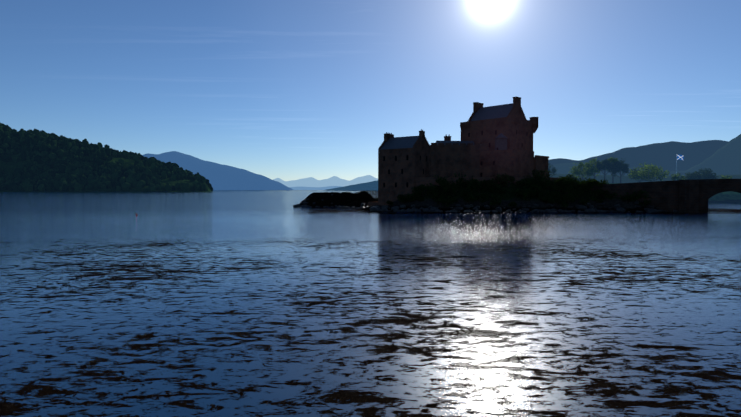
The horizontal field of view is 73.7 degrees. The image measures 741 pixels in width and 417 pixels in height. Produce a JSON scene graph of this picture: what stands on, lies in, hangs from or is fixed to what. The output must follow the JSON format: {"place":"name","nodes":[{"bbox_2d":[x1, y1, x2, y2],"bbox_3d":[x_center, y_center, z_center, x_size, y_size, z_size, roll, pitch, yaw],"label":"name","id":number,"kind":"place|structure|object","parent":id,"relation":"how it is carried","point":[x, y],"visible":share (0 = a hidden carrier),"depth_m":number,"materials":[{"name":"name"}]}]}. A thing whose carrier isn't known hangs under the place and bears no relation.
{"place":"outdoors","nodes":[
{"label":"outdoors","id":0,"kind":"place"},
{"bbox_2d":[0,135,211,191],"bbox_3d":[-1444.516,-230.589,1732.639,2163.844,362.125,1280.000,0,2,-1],"label":"green hill","id":1,"kind":"structure","parent":0,"point":[10,166],"depth_m":1234.57,"materials":[{"name":"green plant"}]},
{"bbox_2d":[0,123,212,191],"bbox_3d":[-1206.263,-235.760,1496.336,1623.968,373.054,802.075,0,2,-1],"label":"hill woodland","id":2,"kind":"object","parent":1,"relation":"on","point":[73,169],"visible":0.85,"depth_m":1270.72,"materials":[{"name":"green plant"}]},
{"bbox_2d":[142,151,292,189],"bbox_3d":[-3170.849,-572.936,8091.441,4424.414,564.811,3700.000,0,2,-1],"label":"blue hill","id":3,"kind":"structure","parent":0,"point":[221,176],"depth_m":6594.90,"materials":[{"name":"blue"}]},
{"bbox_2d":[289,186,343,189],"bbox_3d":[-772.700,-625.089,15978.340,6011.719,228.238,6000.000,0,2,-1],"label":"shore","id":4,"kind":"structure","parent":0,"point":[312,188],"depth_m":13565.43,"materials":[{"name":"blue"}]},
{"bbox_2d":[273,175,377,186],"bbox_3d":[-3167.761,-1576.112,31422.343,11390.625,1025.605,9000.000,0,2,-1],"label":"distant mountains","id":5,"kind":"structure","parent":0,"point":[314,182],"depth_m":28289.02,"materials":[{"name":"blue"}]},
{"bbox_2d":[326,180,377,189],"bbox_3d":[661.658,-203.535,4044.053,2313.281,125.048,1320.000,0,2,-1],"label":"hill","id":6,"kind":"structure","parent":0,"point":[372,185],"depth_m":3430.78,"materials":[{"name":"blue"}]},
{"bbox_2d":[0,190,740,416],"bbox_3d":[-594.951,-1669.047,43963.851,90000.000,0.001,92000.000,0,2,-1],"label":"water","id":7,"kind":"structure","parent":0,"point":[244,303],"depth_m":22.11,"materials":[{"name":"blue liquid"}]},
{"bbox_2d":[590,179,740,212],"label":"bridge","id":8,"kind":"structure","parent":7,"relation":"in","point":[687,196],"depth_m":115.13,"materials":[{"name":"stone"}]},
{"bbox_2d":[0,0,740,180],"label":"sky","id":9,"kind":"structure","parent":0,"point":[286,90],"materials":[{"name":"blue"}]},
{"bbox_2d":[368,129,430,206],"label":"castle range","id":10,"kind":"structure","parent":0,"point":[403,162],"depth_m":134.23,"materials":[{"name":"brown stone"}]},
{"bbox_2d":[430,134,488,176],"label":"building","id":11,"kind":"structure","parent":0,"point":[449,158],"depth_m":138.71,"materials":[{"name":"grey stone"}]},
{"bbox_2d":[362,181,659,211],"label":"island","id":12,"kind":"structure","parent":0,"point":[508,196],"depth_m":121.78,"materials":[{"name":"grey stone"}]},
{"bbox_2d":[299,191,377,207],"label":"rocky islet","id":13,"kind":"object","parent":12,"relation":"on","point":[348,199],"visible":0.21,"depth_m":151.95,"materials":[{"name":"black stone"}]},
{"bbox_2d":[415,177,451,186],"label":"wall","id":14,"kind":"structure","parent":12,"relation":"on","point":[424,181],"depth_m":128.93,"materials":[{"name":"stone"}]},
{"bbox_2d":[450,177,495,187],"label":"wall","id":15,"kind":"structure","parent":12,"relation":"on","point":[470,178],"depth_m":126.38,"materials":[{"name":"stone"}]},
{"bbox_2d":[293,194,678,212],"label":"shore boulders","id":16,"kind":"object","parent":12,"relation":"on","point":[617,208],"visible":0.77,"depth_m":119.99,"materials":[{"name":"black stone"}]},
{"bbox_2d":[435,169,550,185],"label":"wall shrubs","id":17,"kind":"object","parent":12,"relation":"on","point":[543,174],"depth_m":129.22,"materials":[{"name":"green plant"}]},
{"bbox_2d":[460,96,538,150],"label":"castle keep","id":18,"kind":"structure","parent":12,"relation":"on","point":[510,122],"depth_m":143.05,"materials":[{"name":"brown stone"}]},
{"bbox_2d":[495,133,507,149],"bbox_3d":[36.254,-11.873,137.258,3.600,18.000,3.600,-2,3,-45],"label":"gable dormer","id":19,"kind":"object","parent":18,"relation":"attached to","point":[501,141],"depth_m":135.65,"materials":[{"name":"stone"}]},
{"bbox_2d":[494,177,536,183],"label":"wall","id":20,"kind":"structure","parent":12,"relation":"on","point":[518,178],"depth_m":126.70,"materials":[{"name":"stone"}]},
{"bbox_2d":[386,173,651,206],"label":"bank bushes","id":21,"kind":"object","parent":12,"relation":"on","point":[562,183],"visible":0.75,"depth_m":123.19,"materials":[{"name":"green plant"}]},
{"bbox_2d":[548,163,556,176],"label":"island tree","id":22,"kind":"object","parent":12,"relation":"on","point":[553,170],"visible":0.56,"depth_m":145.50,"materials":[{"name":"green plant"}]},
{"bbox_2d":[479,149,548,176],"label":"wall","id":23,"kind":"structure","parent":0,"point":[516,163],"depth_m":136.29,"materials":[{"name":"brown stone"}]},
{"bbox_2d":[548,140,728,171],"bbox_3d":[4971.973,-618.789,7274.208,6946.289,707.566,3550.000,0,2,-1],"label":"hill","id":24,"kind":"structure","parent":0,"point":[663,155],"depth_m":5785.91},
{"bbox_2d":[548,134,740,175],"bbox_3d":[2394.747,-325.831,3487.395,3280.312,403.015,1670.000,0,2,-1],"label":"hill","id":25,"kind":"structure","parent":0,"point":[725,159],"depth_m":2735.91,"materials":[{"name":"green plant"}]},
{"bbox_2d":[549,174,740,182],"bbox_3d":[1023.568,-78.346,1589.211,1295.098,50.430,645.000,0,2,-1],"label":"shore","id":26,"kind":"structure","parent":0,"point":[625,179],"depth_m":1299.99,"materials":[{"name":"green plant"}]},
{"bbox_2d":[606,183,740,202],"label":"shore","id":27,"kind":"structure","parent":0,"point":[728,197],"depth_m":205.65,"materials":[{"name":"green plant"}]},
{"bbox_2d":[568,162,594,179],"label":"tree","id":28,"kind":"object","parent":27,"relation":"on","point":[588,172],"visible":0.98,"depth_m":241.52,"materials":[{"name":"green plant"}]},
{"bbox_2d":[584,158,601,178],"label":"tree","id":29,"kind":"object","parent":27,"relation":"on","point":[596,169],"visible":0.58,"depth_m":246.22,"materials":[{"name":"green plant"}]},
{"bbox_2d":[595,159,613,178],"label":"tree","id":30,"kind":"object","parent":27,"relation":"on","point":[606,164],"visible":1,"depth_m":239.03,"materials":[{"name":"green plant"}]},
{"bbox_2d":[607,157,621,182],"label":"tree","id":31,"kind":"object","parent":27,"relation":"on","point":[613,159],"visible":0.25,"depth_m":244.50,"materials":[{"name":"green plant"}]},
{"bbox_2d":[611,158,628,182],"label":"tree","id":32,"kind":"object","parent":27,"relation":"on","point":[620,168],"visible":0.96,"depth_m":238.01,"materials":[{"name":"green plant"}]},
{"bbox_2d":[627,168,652,181],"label":"tree","id":33,"kind":"object","parent":27,"relation":"on","point":[635,171],"visible":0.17,"depth_m":263.10,"materials":[{"name":"green plant"}]},
{"bbox_2d":[628,163,669,181],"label":"tree","id":34,"kind":"object","parent":27,"relation":"on","point":[654,172],"visible":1,"depth_m":250.02,"materials":[{"name":"green plant"}]},
{"bbox_2d":[671,173,684,179],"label":"bush","id":35,"kind":"object","parent":27,"relation":"on","point":[674,177],"visible":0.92,"depth_m":236.75,"materials":[{"name":"green plant"}]},
{"bbox_2d":[676,155,683,174],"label":"flagpole","id":36,"kind":"object","parent":27,"relation":"on","point":[679,157],"visible":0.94,"depth_m":240.84,"materials":[{"name":"blue fabric"}]},
{"bbox_2d":[685,168,718,179],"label":"tree","id":37,"kind":"object","parent":27,"relation":"on","point":[705,172],"visible":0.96,"depth_m":244.97,"materials":[{"name":"green plant"}]},
{"bbox_2d":[720,175,731,178],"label":"bush","id":38,"kind":"object","parent":27,"relation":"on","point":[723,177],"visible":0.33,"depth_m":240.89,"materials":[{"name":"green plant"}]}
]}

